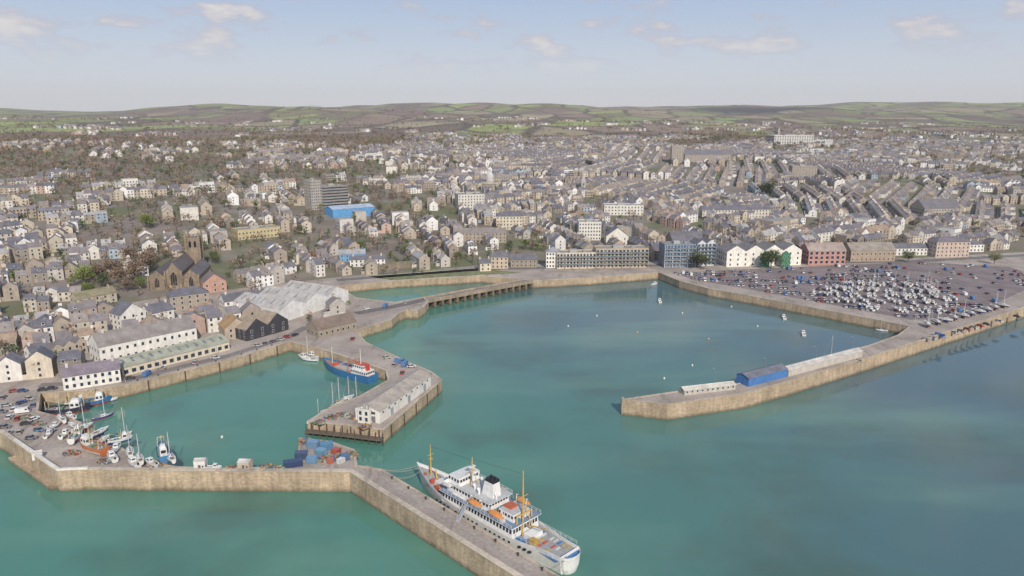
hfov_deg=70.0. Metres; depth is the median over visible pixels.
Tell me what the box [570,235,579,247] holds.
terraced house
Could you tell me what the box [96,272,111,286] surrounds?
broadleaf tree
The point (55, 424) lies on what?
laid up boat
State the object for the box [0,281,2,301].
detached house
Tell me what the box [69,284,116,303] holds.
cream cottage
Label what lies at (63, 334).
detached house
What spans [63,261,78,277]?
detached house
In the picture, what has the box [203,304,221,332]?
detached house
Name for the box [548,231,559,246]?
terraced house
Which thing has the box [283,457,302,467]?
shipping container
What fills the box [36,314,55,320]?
terraced house
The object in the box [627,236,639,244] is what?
terraced house
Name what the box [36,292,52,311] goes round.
terraced house
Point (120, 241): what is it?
detached house
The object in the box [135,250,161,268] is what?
bare tree
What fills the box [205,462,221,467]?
motorboat
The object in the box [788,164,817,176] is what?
stone office block
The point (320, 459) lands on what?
fishing gear pile
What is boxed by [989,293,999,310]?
laid up boat
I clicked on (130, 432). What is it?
yacht
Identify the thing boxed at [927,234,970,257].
pink hotel
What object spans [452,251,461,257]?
broadleaf tree
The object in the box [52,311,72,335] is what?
terraced house
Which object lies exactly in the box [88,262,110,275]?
bare tree
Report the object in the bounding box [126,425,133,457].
laid up boat
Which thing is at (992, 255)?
broadleaf tree
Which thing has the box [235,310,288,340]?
black timber barn
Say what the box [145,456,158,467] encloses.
laid up boat
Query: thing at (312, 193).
tower block
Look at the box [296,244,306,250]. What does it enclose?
terraced house
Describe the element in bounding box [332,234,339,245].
detached house
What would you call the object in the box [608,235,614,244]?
terraced house
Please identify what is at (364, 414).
white pier cabin
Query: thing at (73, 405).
fishing boat
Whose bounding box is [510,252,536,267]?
stone seafront house
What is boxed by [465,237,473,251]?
terraced house
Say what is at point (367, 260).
detached house
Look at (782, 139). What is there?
hospital block
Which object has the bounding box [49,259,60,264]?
detached house
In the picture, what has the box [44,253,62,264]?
detached house
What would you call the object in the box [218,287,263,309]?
white pub
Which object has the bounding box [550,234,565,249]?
terraced house
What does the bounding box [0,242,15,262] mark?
terraced house
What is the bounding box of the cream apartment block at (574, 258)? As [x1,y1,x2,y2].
[556,248,595,268]
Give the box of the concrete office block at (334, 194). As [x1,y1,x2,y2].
[321,183,348,209]
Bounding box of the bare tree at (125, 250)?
[115,245,139,258]
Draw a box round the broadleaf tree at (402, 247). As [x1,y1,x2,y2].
[399,244,407,252]
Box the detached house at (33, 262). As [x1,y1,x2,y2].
[24,255,43,269]
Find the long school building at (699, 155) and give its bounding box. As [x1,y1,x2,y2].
[683,148,731,162]
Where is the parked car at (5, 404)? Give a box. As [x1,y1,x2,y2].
[0,402,12,406]
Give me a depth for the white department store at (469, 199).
802.41 m
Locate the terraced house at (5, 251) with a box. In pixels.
[0,246,11,266]
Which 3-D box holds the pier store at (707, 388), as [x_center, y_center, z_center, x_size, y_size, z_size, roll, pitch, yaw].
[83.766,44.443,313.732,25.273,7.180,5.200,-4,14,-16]
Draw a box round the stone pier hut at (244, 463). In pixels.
[237,458,252,467]
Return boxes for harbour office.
[60,356,120,390]
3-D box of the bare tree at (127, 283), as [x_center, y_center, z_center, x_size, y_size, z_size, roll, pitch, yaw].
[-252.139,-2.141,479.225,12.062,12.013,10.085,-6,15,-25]
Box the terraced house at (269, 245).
[264,242,280,258]
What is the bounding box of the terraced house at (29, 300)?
[22,290,38,311]
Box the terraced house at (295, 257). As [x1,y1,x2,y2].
[293,249,305,264]
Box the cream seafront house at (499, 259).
[491,249,508,268]
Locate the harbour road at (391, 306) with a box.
[354,299,425,314]
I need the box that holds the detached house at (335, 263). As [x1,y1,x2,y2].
[331,256,344,271]
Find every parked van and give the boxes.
[14,406,29,413]
[142,370,151,376]
[394,358,403,362]
[401,360,407,366]
[935,332,944,337]
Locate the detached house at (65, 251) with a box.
[58,243,68,256]
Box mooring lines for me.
[366,465,565,575]
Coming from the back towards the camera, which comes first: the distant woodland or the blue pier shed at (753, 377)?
the distant woodland
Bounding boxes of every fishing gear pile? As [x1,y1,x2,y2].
[20,414,32,418]
[31,421,45,425]
[62,449,80,456]
[96,458,111,464]
[147,460,166,467]
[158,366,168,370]
[224,463,236,467]
[259,463,275,467]
[298,438,310,444]
[312,419,326,424]
[317,455,336,462]
[323,414,340,419]
[335,412,350,416]
[344,450,358,457]
[345,414,355,419]
[358,423,371,429]
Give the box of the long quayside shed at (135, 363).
[114,333,229,376]
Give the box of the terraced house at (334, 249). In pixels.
[325,241,338,255]
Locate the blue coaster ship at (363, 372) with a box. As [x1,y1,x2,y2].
[323,347,378,383]
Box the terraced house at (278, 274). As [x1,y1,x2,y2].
[270,262,284,284]
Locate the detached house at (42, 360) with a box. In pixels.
[22,346,57,379]
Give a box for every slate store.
[306,312,356,337]
[665,229,702,240]
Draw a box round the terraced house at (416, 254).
[411,251,419,267]
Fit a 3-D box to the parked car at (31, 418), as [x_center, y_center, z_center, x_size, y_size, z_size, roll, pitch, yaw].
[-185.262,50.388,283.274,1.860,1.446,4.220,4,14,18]
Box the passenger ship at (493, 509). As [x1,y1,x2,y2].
[417,445,580,574]
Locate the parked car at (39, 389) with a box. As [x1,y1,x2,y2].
[37,387,47,391]
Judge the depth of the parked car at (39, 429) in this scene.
272.74 m
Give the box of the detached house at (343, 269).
[337,262,351,275]
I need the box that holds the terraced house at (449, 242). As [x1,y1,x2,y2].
[446,238,456,255]
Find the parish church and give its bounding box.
[147,229,210,290]
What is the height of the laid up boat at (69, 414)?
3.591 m
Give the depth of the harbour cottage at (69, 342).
356.62 m
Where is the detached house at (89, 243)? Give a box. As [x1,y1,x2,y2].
[86,239,97,246]
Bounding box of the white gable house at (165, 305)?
[142,298,174,319]
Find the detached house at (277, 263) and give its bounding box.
[265,259,280,268]
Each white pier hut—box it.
[31,449,42,460]
[193,457,207,467]
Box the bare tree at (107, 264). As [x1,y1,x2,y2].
[100,258,124,273]
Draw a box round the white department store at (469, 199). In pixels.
[455,191,484,209]
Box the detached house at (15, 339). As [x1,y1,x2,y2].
[0,330,22,353]
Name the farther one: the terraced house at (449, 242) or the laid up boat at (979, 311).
the terraced house at (449, 242)
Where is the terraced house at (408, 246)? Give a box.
[405,242,415,258]
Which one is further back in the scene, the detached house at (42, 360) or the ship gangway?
the detached house at (42, 360)
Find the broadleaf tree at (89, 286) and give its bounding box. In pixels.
[81,282,94,289]
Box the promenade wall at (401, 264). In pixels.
[365,261,415,274]
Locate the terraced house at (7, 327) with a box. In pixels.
[0,318,14,334]
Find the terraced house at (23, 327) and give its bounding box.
[15,318,34,337]
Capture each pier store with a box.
[679,381,735,395]
[785,347,862,376]
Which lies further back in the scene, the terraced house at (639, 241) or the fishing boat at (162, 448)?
the terraced house at (639, 241)
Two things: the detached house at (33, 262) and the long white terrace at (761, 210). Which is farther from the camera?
the long white terrace at (761, 210)
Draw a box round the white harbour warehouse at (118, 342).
[87,314,196,360]
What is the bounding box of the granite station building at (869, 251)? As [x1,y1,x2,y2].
[844,240,895,261]
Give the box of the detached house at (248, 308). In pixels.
[239,299,261,317]
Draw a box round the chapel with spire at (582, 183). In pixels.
[578,171,586,186]
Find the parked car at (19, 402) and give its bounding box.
[15,400,26,404]
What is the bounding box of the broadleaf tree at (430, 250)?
[425,248,436,255]
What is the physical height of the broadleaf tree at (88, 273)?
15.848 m
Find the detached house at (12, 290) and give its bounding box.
[1,278,22,301]
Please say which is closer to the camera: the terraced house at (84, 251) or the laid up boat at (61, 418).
the laid up boat at (61, 418)
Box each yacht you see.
[91,392,113,420]
[117,407,131,436]
[301,336,318,361]
[331,379,343,405]
[340,382,353,400]
[876,318,887,331]
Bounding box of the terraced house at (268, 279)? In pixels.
[260,266,273,286]
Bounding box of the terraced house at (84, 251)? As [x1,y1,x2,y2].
[79,244,89,259]
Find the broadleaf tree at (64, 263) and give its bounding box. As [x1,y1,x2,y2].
[57,260,68,269]
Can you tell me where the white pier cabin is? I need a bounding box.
[357,403,371,423]
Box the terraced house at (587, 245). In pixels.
[581,240,592,248]
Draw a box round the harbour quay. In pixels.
[0,252,1023,575]
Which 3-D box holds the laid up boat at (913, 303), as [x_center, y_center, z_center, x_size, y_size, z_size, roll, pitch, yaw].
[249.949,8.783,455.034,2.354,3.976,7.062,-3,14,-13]
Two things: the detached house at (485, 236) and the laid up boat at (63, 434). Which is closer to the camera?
the laid up boat at (63, 434)
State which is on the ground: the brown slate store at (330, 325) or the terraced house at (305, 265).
the terraced house at (305, 265)
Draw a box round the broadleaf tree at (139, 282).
[133,276,146,286]
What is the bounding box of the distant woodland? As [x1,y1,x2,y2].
[0,105,1023,144]
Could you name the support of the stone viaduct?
on the harbour quay
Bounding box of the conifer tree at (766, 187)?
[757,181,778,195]
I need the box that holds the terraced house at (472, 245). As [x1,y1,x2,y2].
[467,241,477,254]
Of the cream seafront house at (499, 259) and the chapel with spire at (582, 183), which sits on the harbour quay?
the cream seafront house at (499, 259)
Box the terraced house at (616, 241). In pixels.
[611,237,624,244]
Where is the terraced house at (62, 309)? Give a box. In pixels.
[49,303,68,317]
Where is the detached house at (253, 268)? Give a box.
[249,262,265,270]
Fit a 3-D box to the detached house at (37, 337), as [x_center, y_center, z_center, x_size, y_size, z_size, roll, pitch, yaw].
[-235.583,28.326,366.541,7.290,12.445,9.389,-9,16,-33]
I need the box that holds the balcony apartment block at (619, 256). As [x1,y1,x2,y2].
[593,244,648,267]
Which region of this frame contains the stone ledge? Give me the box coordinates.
[8,455,56,490]
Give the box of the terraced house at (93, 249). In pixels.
[88,242,99,259]
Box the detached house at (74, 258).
[65,252,80,263]
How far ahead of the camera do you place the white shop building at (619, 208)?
773.73 m
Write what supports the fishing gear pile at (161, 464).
on the harbour quay
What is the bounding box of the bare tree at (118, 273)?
[110,265,132,279]
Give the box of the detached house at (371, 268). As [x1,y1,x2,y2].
[361,260,377,274]
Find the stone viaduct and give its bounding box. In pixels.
[421,278,533,307]
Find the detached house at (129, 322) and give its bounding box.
[121,315,138,327]
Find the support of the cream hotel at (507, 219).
on the ground
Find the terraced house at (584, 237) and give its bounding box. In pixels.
[580,233,589,242]
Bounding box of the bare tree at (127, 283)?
[118,275,136,291]
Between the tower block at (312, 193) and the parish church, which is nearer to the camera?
the parish church
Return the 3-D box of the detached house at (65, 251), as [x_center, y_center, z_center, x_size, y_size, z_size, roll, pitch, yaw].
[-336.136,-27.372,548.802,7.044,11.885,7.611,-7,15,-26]
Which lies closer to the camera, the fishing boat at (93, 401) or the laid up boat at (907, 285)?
the fishing boat at (93, 401)
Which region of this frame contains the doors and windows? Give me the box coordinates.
[372,380,427,422]
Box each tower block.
[303,178,322,209]
[670,144,683,163]
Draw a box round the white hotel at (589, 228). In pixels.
[577,218,600,239]
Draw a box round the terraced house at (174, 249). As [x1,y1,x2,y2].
[170,243,182,256]
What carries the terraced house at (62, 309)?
on the harbour quay
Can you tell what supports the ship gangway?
on the harbour quay
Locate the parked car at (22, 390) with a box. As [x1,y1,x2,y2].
[16,388,28,392]
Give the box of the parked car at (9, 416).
[5,414,14,418]
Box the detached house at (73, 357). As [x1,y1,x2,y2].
[57,345,86,376]
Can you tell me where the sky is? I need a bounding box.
[0,0,1023,111]
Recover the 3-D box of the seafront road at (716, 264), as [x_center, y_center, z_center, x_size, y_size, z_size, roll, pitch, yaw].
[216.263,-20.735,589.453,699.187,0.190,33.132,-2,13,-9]
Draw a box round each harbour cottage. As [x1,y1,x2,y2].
[23,338,47,357]
[47,335,87,357]
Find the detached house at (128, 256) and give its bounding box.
[121,255,138,275]
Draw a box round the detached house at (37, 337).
[32,331,49,342]
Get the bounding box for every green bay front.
[760,251,769,267]
[780,251,790,267]
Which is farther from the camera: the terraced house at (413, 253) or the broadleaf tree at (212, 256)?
the terraced house at (413, 253)
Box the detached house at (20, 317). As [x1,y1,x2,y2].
[13,311,29,320]
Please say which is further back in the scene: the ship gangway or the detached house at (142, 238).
the detached house at (142, 238)
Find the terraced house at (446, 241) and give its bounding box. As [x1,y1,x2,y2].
[444,236,454,252]
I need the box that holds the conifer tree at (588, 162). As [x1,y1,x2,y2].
[584,160,592,164]
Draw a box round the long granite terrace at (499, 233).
[453,226,505,242]
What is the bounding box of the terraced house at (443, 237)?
[441,233,451,248]
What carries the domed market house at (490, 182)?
on the ground
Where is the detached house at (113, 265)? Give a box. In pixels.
[105,259,120,275]
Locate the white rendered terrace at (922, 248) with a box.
[893,241,928,255]
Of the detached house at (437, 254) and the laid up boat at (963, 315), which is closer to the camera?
the laid up boat at (963, 315)
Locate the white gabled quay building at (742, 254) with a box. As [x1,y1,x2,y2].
[716,240,801,266]
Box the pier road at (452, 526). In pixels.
[372,478,537,575]
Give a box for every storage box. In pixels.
[326,456,333,463]
[336,457,345,464]
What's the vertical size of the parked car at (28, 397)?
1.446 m
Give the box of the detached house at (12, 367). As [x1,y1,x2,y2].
[0,351,26,382]
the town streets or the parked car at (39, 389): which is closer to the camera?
the parked car at (39, 389)
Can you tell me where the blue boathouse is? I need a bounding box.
[339,247,365,261]
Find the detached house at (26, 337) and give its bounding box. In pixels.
[21,328,43,351]
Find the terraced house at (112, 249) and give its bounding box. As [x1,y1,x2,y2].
[108,243,118,258]
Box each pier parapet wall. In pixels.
[0,429,523,575]
[621,307,1023,406]
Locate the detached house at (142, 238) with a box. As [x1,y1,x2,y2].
[137,233,154,249]
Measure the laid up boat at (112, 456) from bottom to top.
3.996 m
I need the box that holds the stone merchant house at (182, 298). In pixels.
[165,284,208,311]
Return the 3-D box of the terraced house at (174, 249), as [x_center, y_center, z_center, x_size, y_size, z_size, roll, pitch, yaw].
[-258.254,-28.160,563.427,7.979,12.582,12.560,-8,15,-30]
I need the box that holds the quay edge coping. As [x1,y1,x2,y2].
[35,272,910,575]
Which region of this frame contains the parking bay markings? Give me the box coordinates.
[681,263,1020,318]
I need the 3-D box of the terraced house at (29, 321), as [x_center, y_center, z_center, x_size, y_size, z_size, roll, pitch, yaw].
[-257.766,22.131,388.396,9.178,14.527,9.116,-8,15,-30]
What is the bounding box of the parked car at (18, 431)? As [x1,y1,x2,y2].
[15,429,22,434]
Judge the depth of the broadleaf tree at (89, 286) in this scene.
468.15 m
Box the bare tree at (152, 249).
[143,245,162,263]
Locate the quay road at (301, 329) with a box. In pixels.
[38,326,305,386]
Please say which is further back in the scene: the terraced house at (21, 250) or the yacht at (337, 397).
the terraced house at (21, 250)
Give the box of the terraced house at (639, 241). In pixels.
[634,237,645,244]
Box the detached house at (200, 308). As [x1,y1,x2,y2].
[196,304,213,314]
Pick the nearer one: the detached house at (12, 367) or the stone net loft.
the detached house at (12, 367)
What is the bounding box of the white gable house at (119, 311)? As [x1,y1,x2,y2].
[108,300,145,328]
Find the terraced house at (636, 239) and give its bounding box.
[631,237,638,244]
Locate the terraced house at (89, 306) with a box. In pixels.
[81,297,96,313]
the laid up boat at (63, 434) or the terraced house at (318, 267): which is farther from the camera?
the terraced house at (318, 267)
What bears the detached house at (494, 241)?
on the ground
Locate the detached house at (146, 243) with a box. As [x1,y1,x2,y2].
[137,236,157,254]
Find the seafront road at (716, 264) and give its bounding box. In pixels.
[336,253,1023,280]
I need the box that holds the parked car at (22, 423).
[19,420,32,425]
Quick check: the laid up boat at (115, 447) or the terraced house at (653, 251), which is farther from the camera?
the terraced house at (653, 251)
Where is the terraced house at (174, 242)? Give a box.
[168,238,180,250]
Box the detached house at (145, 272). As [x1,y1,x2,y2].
[138,261,148,275]
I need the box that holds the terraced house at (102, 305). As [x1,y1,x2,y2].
[96,298,113,314]
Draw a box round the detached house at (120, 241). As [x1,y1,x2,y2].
[115,238,124,243]
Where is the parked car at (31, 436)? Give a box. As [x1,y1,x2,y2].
[24,434,38,439]
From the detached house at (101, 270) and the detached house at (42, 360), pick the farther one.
the detached house at (101, 270)
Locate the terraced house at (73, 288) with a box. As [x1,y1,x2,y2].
[69,286,82,295]
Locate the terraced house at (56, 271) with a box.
[47,261,64,280]
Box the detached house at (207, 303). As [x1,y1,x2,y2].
[193,299,211,312]
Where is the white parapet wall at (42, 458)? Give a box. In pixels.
[13,438,88,469]
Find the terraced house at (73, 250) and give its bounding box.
[69,244,78,254]
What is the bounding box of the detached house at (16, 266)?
[6,260,22,276]
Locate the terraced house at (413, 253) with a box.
[411,247,417,260]
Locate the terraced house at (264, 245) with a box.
[260,241,275,255]
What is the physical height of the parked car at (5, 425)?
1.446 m
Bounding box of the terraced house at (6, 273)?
[0,267,9,282]
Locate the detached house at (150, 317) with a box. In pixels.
[139,311,161,323]
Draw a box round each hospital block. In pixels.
[765,134,813,144]
[813,139,832,143]
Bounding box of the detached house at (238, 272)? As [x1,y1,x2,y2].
[233,268,248,282]
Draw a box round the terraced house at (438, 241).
[431,236,441,247]
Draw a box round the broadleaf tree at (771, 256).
[761,249,784,268]
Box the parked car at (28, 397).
[24,395,34,400]
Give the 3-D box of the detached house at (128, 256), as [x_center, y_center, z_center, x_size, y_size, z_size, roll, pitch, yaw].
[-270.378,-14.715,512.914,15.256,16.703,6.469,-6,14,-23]
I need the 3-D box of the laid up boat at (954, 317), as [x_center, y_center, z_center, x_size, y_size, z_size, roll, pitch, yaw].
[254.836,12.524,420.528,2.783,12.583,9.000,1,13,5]
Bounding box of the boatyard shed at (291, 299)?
[233,280,348,319]
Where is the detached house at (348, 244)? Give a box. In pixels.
[344,241,359,248]
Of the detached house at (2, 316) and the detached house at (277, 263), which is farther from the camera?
the detached house at (277, 263)
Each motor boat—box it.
[298,353,311,358]
[306,351,318,357]
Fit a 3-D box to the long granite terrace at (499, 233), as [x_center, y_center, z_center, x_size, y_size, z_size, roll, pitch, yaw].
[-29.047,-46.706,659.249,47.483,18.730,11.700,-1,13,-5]
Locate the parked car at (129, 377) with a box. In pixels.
[125,375,135,379]
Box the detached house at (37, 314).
[34,308,49,318]
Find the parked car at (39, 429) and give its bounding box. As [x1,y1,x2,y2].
[32,426,44,431]
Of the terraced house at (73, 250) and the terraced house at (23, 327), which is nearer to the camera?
the terraced house at (23, 327)
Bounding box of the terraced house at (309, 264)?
[308,257,317,274]
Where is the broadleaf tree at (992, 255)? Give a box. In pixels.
[988,252,1002,263]
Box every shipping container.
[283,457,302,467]
[294,449,307,459]
[305,455,317,463]
[306,439,319,448]
[314,447,327,456]
[319,440,332,449]
[331,447,340,453]
[339,452,349,460]
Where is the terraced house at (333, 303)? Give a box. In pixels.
[322,294,345,314]
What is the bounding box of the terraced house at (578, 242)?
[574,237,582,248]
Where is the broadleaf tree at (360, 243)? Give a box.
[356,240,365,246]
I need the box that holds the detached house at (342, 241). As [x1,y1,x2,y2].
[338,235,351,248]
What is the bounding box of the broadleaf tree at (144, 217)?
[137,213,155,227]
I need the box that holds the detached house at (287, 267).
[281,259,296,274]
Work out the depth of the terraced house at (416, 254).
566.01 m
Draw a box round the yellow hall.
[231,224,280,239]
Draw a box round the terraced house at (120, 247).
[118,244,127,257]
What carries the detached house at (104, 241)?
on the ground
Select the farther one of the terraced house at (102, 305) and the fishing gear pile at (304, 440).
the terraced house at (102, 305)
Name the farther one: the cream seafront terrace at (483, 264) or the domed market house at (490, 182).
the domed market house at (490, 182)
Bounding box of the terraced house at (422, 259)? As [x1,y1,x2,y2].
[416,250,429,270]
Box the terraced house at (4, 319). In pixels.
[0,317,14,324]
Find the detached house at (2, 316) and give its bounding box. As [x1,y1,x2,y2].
[0,311,10,319]
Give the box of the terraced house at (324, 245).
[321,240,327,248]
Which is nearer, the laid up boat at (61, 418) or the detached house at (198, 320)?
the laid up boat at (61, 418)
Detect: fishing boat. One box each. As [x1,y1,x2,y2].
[41,388,90,414]
[64,392,84,404]
[67,423,82,444]
[74,385,111,405]
[79,419,109,456]
[107,430,131,444]
[156,436,168,462]
[336,395,349,403]
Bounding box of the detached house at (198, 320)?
[184,308,205,333]
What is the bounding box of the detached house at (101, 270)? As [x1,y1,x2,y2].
[95,260,105,277]
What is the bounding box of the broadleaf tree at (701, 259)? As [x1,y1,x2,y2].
[688,249,715,269]
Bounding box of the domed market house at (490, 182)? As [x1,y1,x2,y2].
[481,169,498,190]
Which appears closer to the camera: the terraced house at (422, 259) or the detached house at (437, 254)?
the terraced house at (422, 259)
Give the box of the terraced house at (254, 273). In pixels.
[246,268,262,287]
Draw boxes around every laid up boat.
[42,429,52,438]
[47,421,59,428]
[57,395,66,423]
[57,428,69,439]
[65,410,76,419]
[68,422,74,428]
[70,403,92,432]
[90,426,108,437]
[99,434,109,442]
[107,450,118,462]
[110,442,120,452]
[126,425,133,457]
[128,454,141,466]
[135,434,144,464]
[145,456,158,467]
[167,433,175,463]
[857,296,864,301]
[870,274,877,292]
[870,285,878,301]
[891,293,900,310]
[904,272,911,287]
[910,301,918,306]
[923,306,930,327]
[925,270,932,288]
[930,306,941,324]
[935,304,946,311]
[937,317,953,322]
[949,299,958,320]
[955,300,969,318]
[965,310,975,316]
[971,308,985,313]
[980,306,992,312]
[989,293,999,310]
[994,290,1009,307]
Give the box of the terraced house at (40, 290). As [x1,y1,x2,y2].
[32,283,46,295]
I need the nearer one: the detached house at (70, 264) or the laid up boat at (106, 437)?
the laid up boat at (106, 437)
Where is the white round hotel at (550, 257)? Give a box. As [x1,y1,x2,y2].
[545,245,560,267]
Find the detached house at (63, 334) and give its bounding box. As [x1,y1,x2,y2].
[55,326,71,339]
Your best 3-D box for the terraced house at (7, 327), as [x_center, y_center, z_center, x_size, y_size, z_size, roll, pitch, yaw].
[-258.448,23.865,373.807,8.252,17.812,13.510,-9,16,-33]
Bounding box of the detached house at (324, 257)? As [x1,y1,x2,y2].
[319,252,333,261]
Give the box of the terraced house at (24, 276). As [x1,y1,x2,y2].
[15,268,31,283]
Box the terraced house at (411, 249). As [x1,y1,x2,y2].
[408,243,420,260]
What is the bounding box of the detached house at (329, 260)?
[324,254,333,268]
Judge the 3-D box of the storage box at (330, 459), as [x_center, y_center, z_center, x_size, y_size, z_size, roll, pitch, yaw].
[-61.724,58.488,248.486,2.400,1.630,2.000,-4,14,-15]
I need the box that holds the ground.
[0,102,1023,318]
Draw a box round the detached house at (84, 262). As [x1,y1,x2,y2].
[79,258,91,277]
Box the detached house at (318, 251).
[314,248,327,257]
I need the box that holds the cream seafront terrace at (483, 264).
[477,256,490,270]
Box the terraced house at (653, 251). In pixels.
[649,242,658,259]
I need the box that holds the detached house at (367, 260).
[361,256,376,269]
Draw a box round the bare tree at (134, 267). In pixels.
[121,257,147,276]
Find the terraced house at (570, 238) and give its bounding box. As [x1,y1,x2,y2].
[566,232,575,246]
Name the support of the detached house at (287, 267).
on the ground
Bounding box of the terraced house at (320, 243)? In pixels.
[317,240,323,248]
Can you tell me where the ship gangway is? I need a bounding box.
[456,497,466,522]
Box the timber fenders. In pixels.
[147,346,438,449]
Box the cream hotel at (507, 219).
[495,209,522,229]
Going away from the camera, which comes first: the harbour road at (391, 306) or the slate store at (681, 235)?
the harbour road at (391, 306)
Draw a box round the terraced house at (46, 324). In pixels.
[33,315,54,342]
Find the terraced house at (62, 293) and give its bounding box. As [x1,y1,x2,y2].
[57,283,69,301]
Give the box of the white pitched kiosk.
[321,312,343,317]
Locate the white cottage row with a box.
[349,253,384,266]
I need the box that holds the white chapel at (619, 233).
[604,225,628,244]
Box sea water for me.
[0,279,1023,575]
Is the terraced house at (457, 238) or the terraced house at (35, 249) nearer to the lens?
the terraced house at (35, 249)
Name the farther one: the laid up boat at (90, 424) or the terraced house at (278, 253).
the terraced house at (278, 253)
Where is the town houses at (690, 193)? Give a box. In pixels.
[0,116,1023,253]
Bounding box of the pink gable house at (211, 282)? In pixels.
[200,271,226,292]
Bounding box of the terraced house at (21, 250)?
[14,242,29,262]
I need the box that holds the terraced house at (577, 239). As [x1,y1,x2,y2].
[573,236,582,245]
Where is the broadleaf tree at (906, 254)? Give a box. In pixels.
[899,250,916,259]
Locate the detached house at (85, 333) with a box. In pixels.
[77,324,93,345]
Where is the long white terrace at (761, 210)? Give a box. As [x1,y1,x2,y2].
[698,204,771,218]
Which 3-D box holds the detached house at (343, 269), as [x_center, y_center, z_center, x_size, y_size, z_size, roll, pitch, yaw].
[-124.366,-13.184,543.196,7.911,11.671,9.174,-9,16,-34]
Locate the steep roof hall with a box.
[910,197,960,214]
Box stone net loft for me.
[218,313,241,339]
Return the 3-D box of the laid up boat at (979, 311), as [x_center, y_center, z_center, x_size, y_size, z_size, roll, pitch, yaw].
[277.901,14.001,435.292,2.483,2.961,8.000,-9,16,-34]
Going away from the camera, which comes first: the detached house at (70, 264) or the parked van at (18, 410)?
the parked van at (18, 410)
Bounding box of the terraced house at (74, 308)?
[67,300,82,318]
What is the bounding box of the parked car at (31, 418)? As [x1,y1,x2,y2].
[27,416,39,420]
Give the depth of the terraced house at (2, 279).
464.37 m
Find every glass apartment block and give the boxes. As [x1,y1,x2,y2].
[658,240,695,267]
[690,237,715,266]
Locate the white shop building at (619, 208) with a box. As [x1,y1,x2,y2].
[603,202,643,214]
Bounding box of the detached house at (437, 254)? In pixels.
[434,249,445,261]
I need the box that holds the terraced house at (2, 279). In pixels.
[0,274,7,285]
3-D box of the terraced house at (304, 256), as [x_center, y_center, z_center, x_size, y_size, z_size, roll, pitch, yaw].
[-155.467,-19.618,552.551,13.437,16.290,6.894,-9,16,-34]
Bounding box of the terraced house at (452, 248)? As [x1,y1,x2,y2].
[447,243,458,258]
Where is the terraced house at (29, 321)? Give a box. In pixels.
[15,315,35,327]
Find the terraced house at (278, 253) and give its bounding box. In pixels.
[271,245,287,261]
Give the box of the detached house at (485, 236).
[483,232,492,245]
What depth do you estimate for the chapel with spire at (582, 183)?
906.45 m
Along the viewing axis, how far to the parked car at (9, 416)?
283.94 m
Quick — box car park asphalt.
[674,262,1023,319]
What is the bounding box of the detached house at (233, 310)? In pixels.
[222,302,240,317]
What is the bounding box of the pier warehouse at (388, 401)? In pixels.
[354,369,431,423]
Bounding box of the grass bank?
[368,268,518,279]
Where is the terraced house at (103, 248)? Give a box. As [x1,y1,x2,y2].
[99,243,109,259]
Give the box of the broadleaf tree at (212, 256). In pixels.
[207,250,221,263]
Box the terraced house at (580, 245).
[578,239,585,248]
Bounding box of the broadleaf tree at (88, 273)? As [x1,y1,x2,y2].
[70,264,95,282]
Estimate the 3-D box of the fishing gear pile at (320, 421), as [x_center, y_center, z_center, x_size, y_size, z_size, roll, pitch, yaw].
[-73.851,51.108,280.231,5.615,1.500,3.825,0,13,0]
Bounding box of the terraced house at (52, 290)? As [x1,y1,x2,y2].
[45,286,57,301]
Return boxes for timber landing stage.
[304,424,383,446]
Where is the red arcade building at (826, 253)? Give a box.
[800,240,846,264]
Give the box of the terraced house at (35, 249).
[27,240,43,259]
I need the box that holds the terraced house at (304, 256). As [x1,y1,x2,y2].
[297,251,307,269]
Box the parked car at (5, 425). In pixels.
[0,423,11,428]
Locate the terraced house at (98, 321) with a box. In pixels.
[88,312,107,332]
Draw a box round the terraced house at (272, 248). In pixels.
[268,243,283,259]
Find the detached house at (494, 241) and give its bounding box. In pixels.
[484,236,498,249]
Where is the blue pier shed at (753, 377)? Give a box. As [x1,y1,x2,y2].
[736,364,787,386]
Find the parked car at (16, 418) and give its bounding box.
[13,415,21,420]
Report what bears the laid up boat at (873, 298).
on the car park asphalt
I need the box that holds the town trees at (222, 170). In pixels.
[0,116,1023,364]
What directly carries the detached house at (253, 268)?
on the ground
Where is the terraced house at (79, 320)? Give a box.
[69,309,89,336]
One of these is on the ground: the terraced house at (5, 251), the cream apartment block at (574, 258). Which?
the terraced house at (5, 251)
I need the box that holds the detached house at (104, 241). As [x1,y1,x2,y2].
[101,237,110,245]
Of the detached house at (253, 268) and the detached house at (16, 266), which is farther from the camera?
the detached house at (253, 268)
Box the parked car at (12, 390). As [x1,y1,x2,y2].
[8,388,17,392]
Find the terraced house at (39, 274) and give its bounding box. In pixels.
[31,264,47,282]
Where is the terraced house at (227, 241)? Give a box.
[212,234,230,250]
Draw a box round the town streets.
[502,151,995,218]
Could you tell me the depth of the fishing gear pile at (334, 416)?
284.35 m
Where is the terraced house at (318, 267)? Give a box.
[311,258,324,276]
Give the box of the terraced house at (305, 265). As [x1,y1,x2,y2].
[302,253,315,272]
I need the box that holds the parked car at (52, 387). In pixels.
[47,385,57,389]
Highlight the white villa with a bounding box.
[969,238,984,251]
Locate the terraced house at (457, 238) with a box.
[451,231,462,246]
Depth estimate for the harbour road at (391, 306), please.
450.13 m
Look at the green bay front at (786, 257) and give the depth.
568.06 m
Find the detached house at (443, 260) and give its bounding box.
[434,251,449,266]

